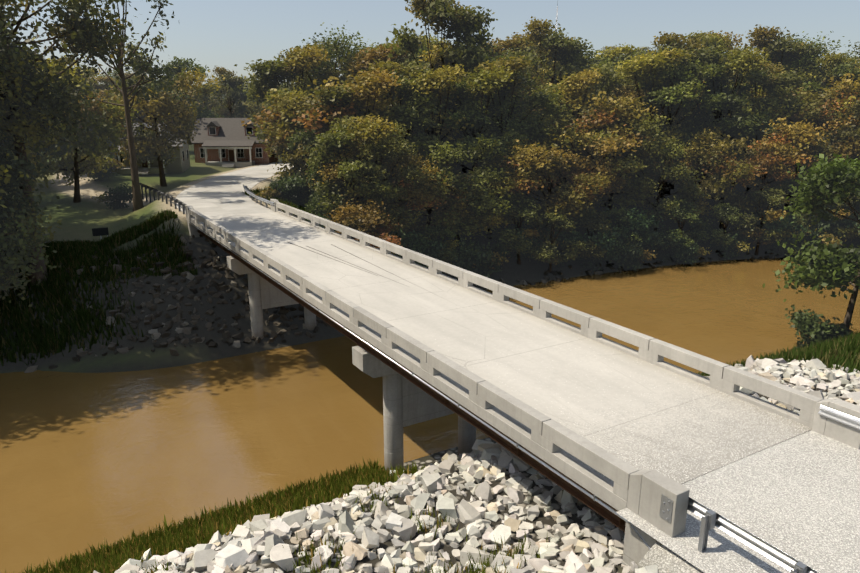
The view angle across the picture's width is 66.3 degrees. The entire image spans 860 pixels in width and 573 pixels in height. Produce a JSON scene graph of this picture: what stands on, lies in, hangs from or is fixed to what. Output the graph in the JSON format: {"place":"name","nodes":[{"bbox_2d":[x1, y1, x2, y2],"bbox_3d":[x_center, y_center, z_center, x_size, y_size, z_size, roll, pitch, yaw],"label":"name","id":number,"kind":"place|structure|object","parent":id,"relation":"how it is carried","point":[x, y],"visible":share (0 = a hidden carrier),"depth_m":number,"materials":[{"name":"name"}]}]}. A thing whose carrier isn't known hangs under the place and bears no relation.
{"place":"outdoors","nodes":[
{"label":"outdoors","id":0,"kind":"place"},
{"bbox_2d":[176,161,290,217],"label":"road","id":1,"kind":"structure","parent":0,"point":[221,195],"depth_m":71.85,"materials":[{"name":"concrete"}]},
{"bbox_2d":[0,60,858,572],"bbox_3d":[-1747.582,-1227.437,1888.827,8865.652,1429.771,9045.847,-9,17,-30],"label":"ground","id":2,"kind":"structure","parent":0,"point":[84,216],"depth_m":49.90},
{"bbox_2d":[0,42,77,165],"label":"tree","id":3,"kind":"object","parent":2,"relation":"on","point":[54,60],"visible":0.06,"depth_m":50.71,"materials":[{"name":"green plant"}]},
{"bbox_2d":[0,18,78,310],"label":"tree","id":4,"kind":"object","parent":2,"relation":"on","point":[11,215],"visible":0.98,"depth_m":44.33,"materials":[{"name":"green plant"}]},
{"bbox_2d":[0,6,79,195],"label":"tree","id":5,"kind":"object","parent":2,"relation":"on","point":[30,158],"visible":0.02,"depth_m":56.76,"materials":[{"name":"green plant"}]},
{"bbox_2d":[0,0,146,284],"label":"tree","id":6,"kind":"object","parent":2,"relation":"on","point":[87,34],"visible":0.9,"depth_m":46.67,"materials":[{"name":"green plant"}]},
{"bbox_2d":[31,55,137,202],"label":"tree","id":7,"kind":"object","parent":2,"relation":"on","point":[77,166],"visible":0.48,"depth_m":72.42,"materials":[{"name":"green plant"}]},
{"bbox_2d":[77,149,129,181],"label":"tree","id":8,"kind":"object","parent":2,"relation":"on","point":[107,174],"visible":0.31,"depth_m":85.40,"materials":[{"name":"green plant"}]},
{"bbox_2d":[91,183,131,209],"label":"bush","id":9,"kind":"object","parent":2,"relation":"on","point":[117,195],"visible":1,"depth_m":71.08,"materials":[{"name":"green plant"}]},
{"bbox_2d":[54,0,183,210],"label":"tree","id":10,"kind":"object","parent":2,"relation":"on","point":[137,201],"visible":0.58,"depth_m":67.51,"materials":[{"name":"green plant"}]},
{"bbox_2d":[107,123,191,174],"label":"house siding","id":11,"kind":"object","parent":2,"relation":"on","point":[179,164],"visible":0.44,"depth_m":91.57,"materials":[{"name":"white"}]},
{"bbox_2d":[98,38,224,186],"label":"tree","id":12,"kind":"object","parent":2,"relation":"on","point":[151,143],"visible":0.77,"depth_m":79.82,"materials":[{"name":"green plant"}]},
{"bbox_2d":[139,182,186,213],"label":"fence","id":13,"kind":"object","parent":2,"relation":"on","point":[179,202],"visible":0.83,"depth_m":66.28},
{"bbox_2d":[24,234,332,372],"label":"rocks","id":14,"kind":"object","parent":2,"relation":"on","point":[168,325],"depth_m":49.55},
{"bbox_2d":[148,56,223,137],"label":"tree","id":15,"kind":"object","parent":2,"relation":"on","point":[188,66],"visible":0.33,"depth_m":108.96,"materials":[{"name":"green plant"}]},
{"bbox_2d":[164,82,243,113],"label":"tree","id":16,"kind":"object","parent":2,"relation":"on","point":[216,102],"visible":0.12,"depth_m":130.50,"materials":[{"name":"green plant"}]},
{"bbox_2d":[208,66,249,117],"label":"tree","id":17,"kind":"object","parent":2,"relation":"on","point":[234,94],"visible":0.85,"depth_m":121.07,"materials":[{"name":"green plant"}]},
{"bbox_2d":[191,114,277,167],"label":"house","id":18,"kind":"structure","parent":2,"relation":"on","point":[225,142],"depth_m":104.05,"materials":[{"name":"red"}]},
{"bbox_2d":[255,173,307,206],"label":"bush","id":19,"kind":"object","parent":2,"relation":"on","point":[287,188],"visible":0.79,"depth_m":65.55,"materials":[{"name":"green plant"}]},
{"bbox_2d":[237,44,330,170],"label":"tree","id":20,"kind":"object","parent":2,"relation":"on","point":[268,69],"visible":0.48,"depth_m":78.87,"materials":[{"name":"green plant"}]},
{"bbox_2d":[241,88,347,180],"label":"tree","id":21,"kind":"object","parent":2,"relation":"on","point":[280,132],"visible":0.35,"depth_m":72.06,"materials":[{"name":"green plant"}]},
{"bbox_2d":[276,128,343,203],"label":"tree","id":22,"kind":"object","parent":2,"relation":"on","point":[309,137],"visible":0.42,"depth_m":68.11,"materials":[{"name":"green plant"}]},
{"bbox_2d":[234,21,392,143],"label":"tree","id":23,"kind":"object","parent":2,"relation":"on","point":[347,54],"visible":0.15,"depth_m":81.98,"materials":[{"name":"green plant"}]},
{"bbox_2d":[304,154,360,222],"bbox_3d":[-9.529,-8.446,61.698,6.536,8.061,7.048,5,16,16],"label":"tree","id":24,"kind":"object","parent":2,"relation":"on","point":[311,208],"visible":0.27,"depth_m":61.38,"materials":[{"name":"green plant"}]},
{"bbox_2d":[283,76,401,193],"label":"tree","id":25,"kind":"object","parent":2,"relation":"on","point":[381,106],"visible":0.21,"depth_m":65.16,"materials":[{"name":"green plant"}]},
{"bbox_2d":[305,113,407,228],"bbox_3d":[-6.082,-8.833,58.744,9.343,12.758,9.634,10,18,33],"label":"tree","id":26,"kind":"object","parent":2,"relation":"on","point":[366,125],"visible":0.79,"depth_m":56.64,"materials":[{"name":"green plant"}]},
{"bbox_2d":[301,68,419,183],"bbox_3d":[-6.434,-13.823,66.264,11.924,15.791,11.564,-13,20,-40],"label":"tree","id":27,"kind":"object","parent":2,"relation":"on","point":[372,82],"visible":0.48,"depth_m":63.16,"materials":[{"name":"green plant"}]},
{"bbox_2d":[324,199,402,254],"bbox_3d":[-5.390,-2.722,54.206,7.318,8.357,9.278,1,15,5],"label":"bush","id":28,"kind":"object","parent":2,"relation":"on","point":[355,218],"visible":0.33,"depth_m":54.08,"materials":[{"name":"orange plant"}]},
{"bbox_2d":[312,116,452,236],"bbox_3d":[-3.987,-9.019,61.025,12.313,12.994,13.867,6,16,21],"label":"tree","id":29,"kind":"object","parent":2,"relation":"on","point":[418,192],"visible":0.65,"depth_m":58.12,"materials":[{"name":"green plant"}]},
{"bbox_2d":[342,43,425,99],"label":"tree","id":30,"kind":"object","parent":2,"relation":"on","point":[382,53],"visible":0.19,"depth_m":77.99,"materials":[{"name":"green plant"}]},
{"bbox_2d":[353,59,454,216],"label":"tree","id":31,"kind":"object","parent":2,"relation":"on","point":[414,100],"visible":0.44,"depth_m":66.59,"materials":[{"name":"green plant"}]},
{"bbox_2d":[395,228,445,268],"bbox_3d":[-0.558,-3.197,62.826,5.905,4.873,5.413,-2,15,-9],"label":"bush","id":32,"kind":"object","parent":2,"relation":"on","point":[410,243],"visible":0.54,"depth_m":61.39,"materials":[{"name":"green plant"}]},
{"bbox_2d":[187,221,656,567],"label":"bridge piers","id":33,"kind":"structure","parent":2,"relation":"on","point":[406,402],"depth_m":30.32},
{"bbox_2d":[197,228,625,531],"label":"steel bridge girders","id":34,"kind":"object","parent":33,"relation":"on","point":[598,508],"visible":0.04,"depth_m":22.05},
{"bbox_2d":[360,58,490,205],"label":"tree","id":35,"kind":"object","parent":2,"relation":"on","point":[445,130],"visible":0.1,"depth_m":69.87,"materials":[{"name":"green plant"}]},
{"bbox_2d":[384,164,473,234],"bbox_3d":[-0.397,-7.627,64.520,8.072,9.218,10.234,14,20,41],"label":"tree","id":36,"kind":"object","parent":2,"relation":"on","point":[457,205],"visible":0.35,"depth_m":63.56,"materials":[{"name":"green plant"}]},
{"bbox_2d":[410,225,461,267],"bbox_3d":[0.501,-2.981,62.390,5.717,5.523,6.165,-8,17,-26],"label":"bush","id":37,"kind":"object","parent":2,"relation":"on","point":[445,255],"visible":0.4,"depth_m":62.06,"materials":[{"name":"green plant"}]},
{"bbox_2d":[383,64,494,189],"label":"tree","id":38,"kind":"object","parent":2,"relation":"on","point":[440,78],"visible":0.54,"depth_m":66.47,"materials":[{"name":"green plant"}]},
{"bbox_2d":[377,0,501,128],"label":"tree","id":39,"kind":"object","parent":2,"relation":"on","point":[467,22],"visible":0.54,"depth_m":73.74,"materials":[{"name":"green plant"}]},
{"bbox_2d":[407,135,522,244],"bbox_3d":[2.744,-9.341,67.037,13.526,12.013,14.090,13,20,40],"label":"tree","id":40,"kind":"object","parent":2,"relation":"on","point":[486,182],"visible":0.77,"depth_m":64.04,"materials":[{"name":"green plant"}]},
{"bbox_2d":[418,37,523,197],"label":"tree","id":41,"kind":"object","parent":2,"relation":"on","point":[436,56],"visible":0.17,"depth_m":75.46,"materials":[{"name":"green plant"}]},
{"bbox_2d":[442,235,509,277],"bbox_3d":[4.426,-2.487,64.561,5.843,4.823,5.357,7,17,24],"label":"bush","id":42,"kind":"object","parent":2,"relation":"on","point":[478,256],"visible":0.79,"depth_m":63.58,"materials":[{"name":"green plant"}]},
{"bbox_2d":[93,355,859,572],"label":"bank riprap","id":43,"kind":"object","parent":2,"relation":"on","point":[264,536],"visible":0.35,"depth_m":19.68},
{"bbox_2d":[433,65,531,209],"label":"tree","id":44,"kind":"object","parent":2,"relation":"on","point":[482,82],"visible":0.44,"depth_m":69.27,"materials":[{"name":"green plant"}]},
{"bbox_2d":[454,150,541,238],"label":"tree","id":45,"kind":"object","parent":2,"relation":"on","point":[494,163],"visible":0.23,"depth_m":68.58,"materials":[{"name":"green plant"}]},
{"bbox_2d":[452,55,563,205],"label":"tree","id":46,"kind":"object","parent":2,"relation":"on","point":[520,80],"visible":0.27,"depth_m":72.71,"materials":[{"name":"green plant"}]},
{"bbox_2d":[440,45,582,174],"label":"tree","id":47,"kind":"object","parent":2,"relation":"on","point":[513,122],"visible":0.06,"depth_m":76.13,"materials":[{"name":"green plant"}]},
{"bbox_2d":[479,193,555,264],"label":"tree","id":48,"kind":"object","parent":2,"relation":"on","point":[521,211],"visible":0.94,"depth_m":66.63,"materials":[{"name":"green plant"}]},
{"bbox_2d":[481,35,558,85],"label":"tree","id":49,"kind":"object","parent":2,"relation":"on","point":[503,43],"visible":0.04,"depth_m":93.00,"materials":[{"name":"green plant"}]},
{"bbox_2d":[485,41,554,194],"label":"tree","id":50,"kind":"object","parent":2,"relation":"on","point":[519,52],"visible":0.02,"depth_m":87.35,"materials":[{"name":"green plant"}]},
{"bbox_2d":[466,90,594,188],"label":"tree","id":51,"kind":"object","parent":2,"relation":"on","point":[549,140],"visible":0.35,"depth_m":73.30,"materials":[{"name":"green plant"}]},
{"bbox_2d":[496,139,609,227],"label":"tree","id":52,"kind":"object","parent":2,"relation":"on","point":[534,157],"visible":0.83,"depth_m":67.56,"materials":[{"name":"green plant"}]},
{"bbox_2d":[521,210,587,272],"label":"tree","id":53,"kind":"object","parent":2,"relation":"on","point":[547,253],"visible":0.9,"depth_m":67.17,"materials":[{"name":"green plant"}]},
{"bbox_2d":[530,227,584,268],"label":"tree","id":54,"kind":"object","parent":2,"relation":"on","point":[562,236],"visible":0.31,"depth_m":69.72,"materials":[{"name":"green plant"}]},
{"bbox_2d":[522,16,593,96],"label":"tree","id":55,"kind":"object","parent":2,"relation":"on","point":[570,51],"visible":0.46,"depth_m":94.07,"materials":[{"name":"green plant"}]},
{"bbox_2d":[528,144,615,212],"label":"tree","id":56,"kind":"object","parent":2,"relation":"on","point":[557,175],"visible":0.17,"depth_m":70.44,"materials":[{"name":"green plant"}]},
{"bbox_2d":[533,68,612,162],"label":"tree","id":57,"kind":"object","parent":2,"relation":"on","point":[582,80],"visible":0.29,"depth_m":80.59,"materials":[{"name":"green plant"}]},
{"bbox_2d":[533,83,617,130],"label":"tree","id":58,"kind":"object","parent":2,"relation":"on","point":[576,104],"visible":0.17,"depth_m":81.33,"materials":[{"name":"green plant"}]},
{"bbox_2d":[542,112,644,208],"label":"tree","id":59,"kind":"object","parent":2,"relation":"on","point":[610,144],"visible":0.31,"depth_m":72.32,"materials":[{"name":"green plant"}]},
{"bbox_2d":[571,229,618,271],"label":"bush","id":60,"kind":"object","parent":2,"relation":"on","point":[604,241],"visible":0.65,"depth_m":69.46,"materials":[{"name":"green plant"}]},
{"bbox_2d":[574,210,620,260],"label":"tree","id":61,"kind":"object","parent":2,"relation":"on","point":[588,221],"visible":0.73,"depth_m":69.06,"materials":[{"name":"green plant"}]},
{"bbox_2d":[565,91,665,206],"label":"tree","id":62,"kind":"object","parent":2,"relation":"on","point":[624,113],"visible":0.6,"depth_m":74.67,"materials":[{"name":"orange plant"}]},
{"bbox_2d":[552,108,686,222],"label":"tree","id":63,"kind":"object","parent":2,"relation":"on","point":[621,198],"visible":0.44,"depth_m":73.72,"materials":[{"name":"green plant"}]},
{"bbox_2d":[595,42,647,68],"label":"tree","id":64,"kind":"object","parent":2,"relation":"on","point":[624,50],"visible":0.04,"depth_m":104.31,"materials":[{"name":"green plant"}]},
{"bbox_2d":[599,207,643,244],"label":"tree","id":65,"kind":"object","parent":2,"relation":"on","point":[618,212],"visible":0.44,"depth_m":72.09,"materials":[{"name":"green plant"}]},
{"bbox_2d":[603,206,663,251],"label":"tree","id":66,"kind":"object","parent":2,"relation":"on","point":[642,226],"visible":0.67,"depth_m":72.25,"materials":[{"name":"green plant"}]},
{"bbox_2d":[611,238,656,270],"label":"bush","id":67,"kind":"object","parent":2,"relation":"on","point":[627,259],"visible":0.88,"depth_m":70.58,"materials":[{"name":"green plant"}]},
{"bbox_2d":[473,246,806,289],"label":"waterline rocks","id":68,"kind":"object","parent":2,"relation":"on","point":[589,273],"visible":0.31,"depth_m":70.64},
{"bbox_2d":[583,58,697,161],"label":"tree","id":69,"kind":"object","parent":2,"relation":"on","point":[611,78],"visible":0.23,"depth_m":83.69,"materials":[{"name":"green plant"}]},
{"bbox_2d":[604,51,707,161],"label":"tree","id":70,"kind":"object","parent":2,"relation":"on","point":[633,85],"visible":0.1,"depth_m":86.70,"materials":[{"name":"green plant"}]},
{"bbox_2d":[613,54,701,172],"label":"tree","id":71,"kind":"object","parent":2,"relation":"on","point":[660,83],"visible":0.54,"depth_m":80.23,"materials":[{"name":"green plant"}]},
{"bbox_2d":[611,136,708,230],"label":"tree","id":72,"kind":"object","parent":2,"relation":"on","point":[676,172],"visible":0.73,"depth_m":75.33,"materials":[{"name":"green plant"}]},
{"bbox_2d":[642,231,683,262],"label":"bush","id":73,"kind":"object","parent":2,"relation":"on","point":[669,242],"visible":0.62,"depth_m":73.48,"materials":[{"name":"green plant"}]},
{"bbox_2d":[627,47,720,198],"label":"tree","id":74,"kind":"object","parent":2,"relation":"on","point":[671,55],"visible":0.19,"depth_m":81.03,"materials":[{"name":"green plant"}]},
{"bbox_2d":[619,31,733,193],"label":"tree","id":75,"kind":"object","parent":2,"relation":"on","point":[705,56],"visible":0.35,"depth_m":85.24,"materials":[{"name":"green plant"}]},
{"bbox_2d":[655,199,715,248],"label":"tree","id":76,"kind":"object","parent":2,"relation":"on","point":[683,211],"visible":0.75,"depth_m":74.11,"materials":[{"name":"green plant"}]},
{"bbox_2d":[671,240,711,264],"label":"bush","id":77,"kind":"object","parent":2,"relation":"on","point":[687,254],"visible":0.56,"depth_m":73.56,"materials":[{"name":"green plant"}]},
{"bbox_2d":[653,139,743,227],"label":"tree","id":78,"kind":"object","parent":2,"relation":"on","point":[714,159],"visible":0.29,"depth_m":77.07,"materials":[{"name":"green plant"}]},
{"bbox_2d":[671,31,733,65],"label":"tree","id":79,"kind":"object","parent":2,"relation":"on","point":[714,42],"visible":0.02,"depth_m":103.42,"materials":[{"name":"green plant"}]},
{"bbox_2d":[680,46,775,198],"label":"tree","id":80,"kind":"object","parent":2,"relation":"on","point":[746,60],"visible":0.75,"depth_m":81.75,"materials":[{"name":"green plant"}]},
{"bbox_2d":[706,202,756,251],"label":"tree","id":81,"kind":"object","parent":2,"relation":"on","point":[724,213],"visible":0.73,"depth_m":75.98,"materials":[{"name":"green plant"}]},
{"bbox_2d":[708,228,754,259],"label":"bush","id":82,"kind":"object","parent":2,"relation":"on","point":[737,248],"visible":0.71,"depth_m":76.28,"materials":[{"name":"green plant"}]},
{"bbox_2d":[678,127,791,228],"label":"tree","id":83,"kind":"object","parent":2,"relation":"on","point":[747,172],"visible":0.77,"depth_m":77.29,"materials":[{"name":"green plant"}]},
{"bbox_2d":[674,60,802,170],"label":"tree","id":84,"kind":"object","parent":2,"relation":"on","point":[752,110],"visible":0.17,"depth_m":84.52,"materials":[{"name":"green plant"}]},
{"bbox_2d":[687,497,818,572],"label":"guardrail","id":85,"kind":"object","parent":2,"relation":"on","point":[711,519],"visible":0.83,"depth_m":13.26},
{"bbox_2d":[711,59,808,193],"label":"tree","id":86,"kind":"object","parent":2,"relation":"on","point":[781,85],"visible":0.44,"depth_m":84.42,"materials":[{"name":"green plant"}]},
{"bbox_2d":[721,111,799,188],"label":"tree","id":87,"kind":"object","parent":2,"relation":"on","point":[763,119],"visible":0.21,"depth_m":82.25,"materials":[{"name":"green plant"}]},
{"bbox_2d":[729,186,800,255],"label":"tree","id":88,"kind":"object","parent":2,"relation":"on","point":[767,198],"visible":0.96,"depth_m":75.93,"materials":[{"name":"green plant"}]},
{"bbox_2d":[729,138,803,213],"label":"tree","id":89,"kind":"object","parent":2,"relation":"on","point":[777,177],"visible":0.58,"depth_m":77.83,"materials":[{"name":"green plant"}]},
{"bbox_2d":[749,208,807,250],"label":"tree","id":90,"kind":"object","parent":2,"relation":"on","point":[787,219],"visible":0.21,"depth_m":76.71,"materials":[{"name":"green plant"}]},
{"bbox_2d":[739,24,827,175],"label":"tree","id":91,"kind":"object","parent":2,"relation":"on","point":[764,37],"visible":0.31,"depth_m":95.66,"materials":[{"name":"green plant"}]},
{"bbox_2d":[755,216,811,255],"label":"tree","id":92,"kind":"object","parent":2,"relation":"on","point":[791,240],"visible":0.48,"depth_m":76.37,"materials":[{"name":"green plant"}]},
{"bbox_2d":[757,178,815,226],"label":"tree","id":93,"kind":"object","parent":2,"relation":"on","point":[784,187],"visible":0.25,"depth_m":78.03,"materials":[{"name":"green plant"}]},
{"bbox_2d":[746,117,845,212],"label":"tree","id":94,"kind":"object","parent":2,"relation":"on","point":[800,137],"visible":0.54,"depth_m":77.55,"materials":[{"name":"orange plant"}]},
{"bbox_2d":[762,31,859,114],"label":"tree","id":95,"kind":"object","parent":2,"relation":"on","point":[805,58],"visible":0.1,"depth_m":95.35,"materials":[{"name":"green plant"}]},
{"bbox_2d":[763,153,859,332],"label":"tree","id":96,"kind":"object","parent":2,"relation":"on","point":[830,267],"visible":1,"depth_m":43.63,"materials":[{"name":"green plant"}]},
{"bbox_2d":[770,78,859,164],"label":"tree","id":97,"kind":"object","parent":2,"relation":"on","point":[806,99],"visible":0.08,"depth_m":87.47,"materials":[{"name":"green plant"}]},
{"bbox_2d":[785,304,853,347],"bbox_3d":[26.586,3.451,44.751,4.901,4.045,4.493,4,16,16],"label":"bush","id":98,"kind":"object","parent":2,"relation":"on","point":[809,326],"visible":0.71,"depth_m":43.91,"materials":[{"name":"green plant"}]},
{"bbox_2d":[785,94,859,202],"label":"tree","id":99,"kind":"object","parent":2,"relation":"on","point":[846,146],"visible":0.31,"depth_m":79.22,"materials":[{"name":"green plant"}]},
{"bbox_2d":[796,51,859,99],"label":"tree","id":100,"kind":"object","parent":2,"relation":"on","point":[839,65],"visible":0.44,"depth_m":90.06,"materials":[{"name":"green plant"}]},
{"bbox_2d":[805,205,853,244],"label":"tree","id":101,"kind":"object","parent":2,"relation":"on","point":[829,223],"visible":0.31,"depth_m":77.95,"materials":[{"name":"green plant"}]},
{"bbox_2d":[800,73,859,146],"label":"tree","id":102,"kind":"object","parent":2,"relation":"on","point":[842,92],"visible":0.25,"depth_m":82.86,"materials":[{"name":"orange plant"}]},
{"bbox_2d":[810,192,859,248],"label":"tree","id":103,"kind":"object","parent":2,"relation":"on","point":[851,233],"visible":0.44,"depth_m":77.06,"materials":[{"name":"green plant"}]},
{"bbox_2d":[815,96,859,164],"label":"tree","id":104,"kind":"object","parent":2,"relation":"on","point":[841,120],"visible":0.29,"depth_m":80.77,"materials":[{"name":"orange plant"}]},
{"bbox_2d":[818,405,859,429],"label":"guardrail","id":105,"kind":"object","parent":2,"relation":"on","point":[840,417],"visible":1,"depth_m":18.17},
{"bbox_2d":[0,257,859,572],"bbox_3d":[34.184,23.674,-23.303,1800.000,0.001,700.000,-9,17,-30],"label":"river water","id":106,"kind":"structure","parent":0,"point":[88,459],"depth_m":37.46,"materials":[{"name":"liquid"}]},
{"bbox_2d":[0,186,859,572],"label":"weedy grass","id":107,"kind":"structure","parent":0,"point":[56,292],"depth_m":45.14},
{"bbox_2d":[2,0,859,85],"label":"sky","id":108,"kind":"structure","parent":0,"point":[223,33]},
{"bbox_2d":[185,199,859,537],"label":"bridge deck and parapets","id":109,"kind":"structure","parent":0,"point":[613,424],"depth_m":22.83,"materials":[{"name":"concrete"}]},
{"bbox_2d":[185,207,672,549],"bbox_3d":[-4.095,-0.271,36.881,7.980,2.475,52.946,-9,17,-30],"label":"bridge conduit and plates","id":110,"kind":"object","parent":109,"relation":"attached to","point":[666,507],"visible":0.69,"depth_m":18.73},
{"bbox_2d":[616,430,859,572],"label":"gravel road","id":111,"kind":"structure","parent":0,"point":[797,497],"depth_m":15.18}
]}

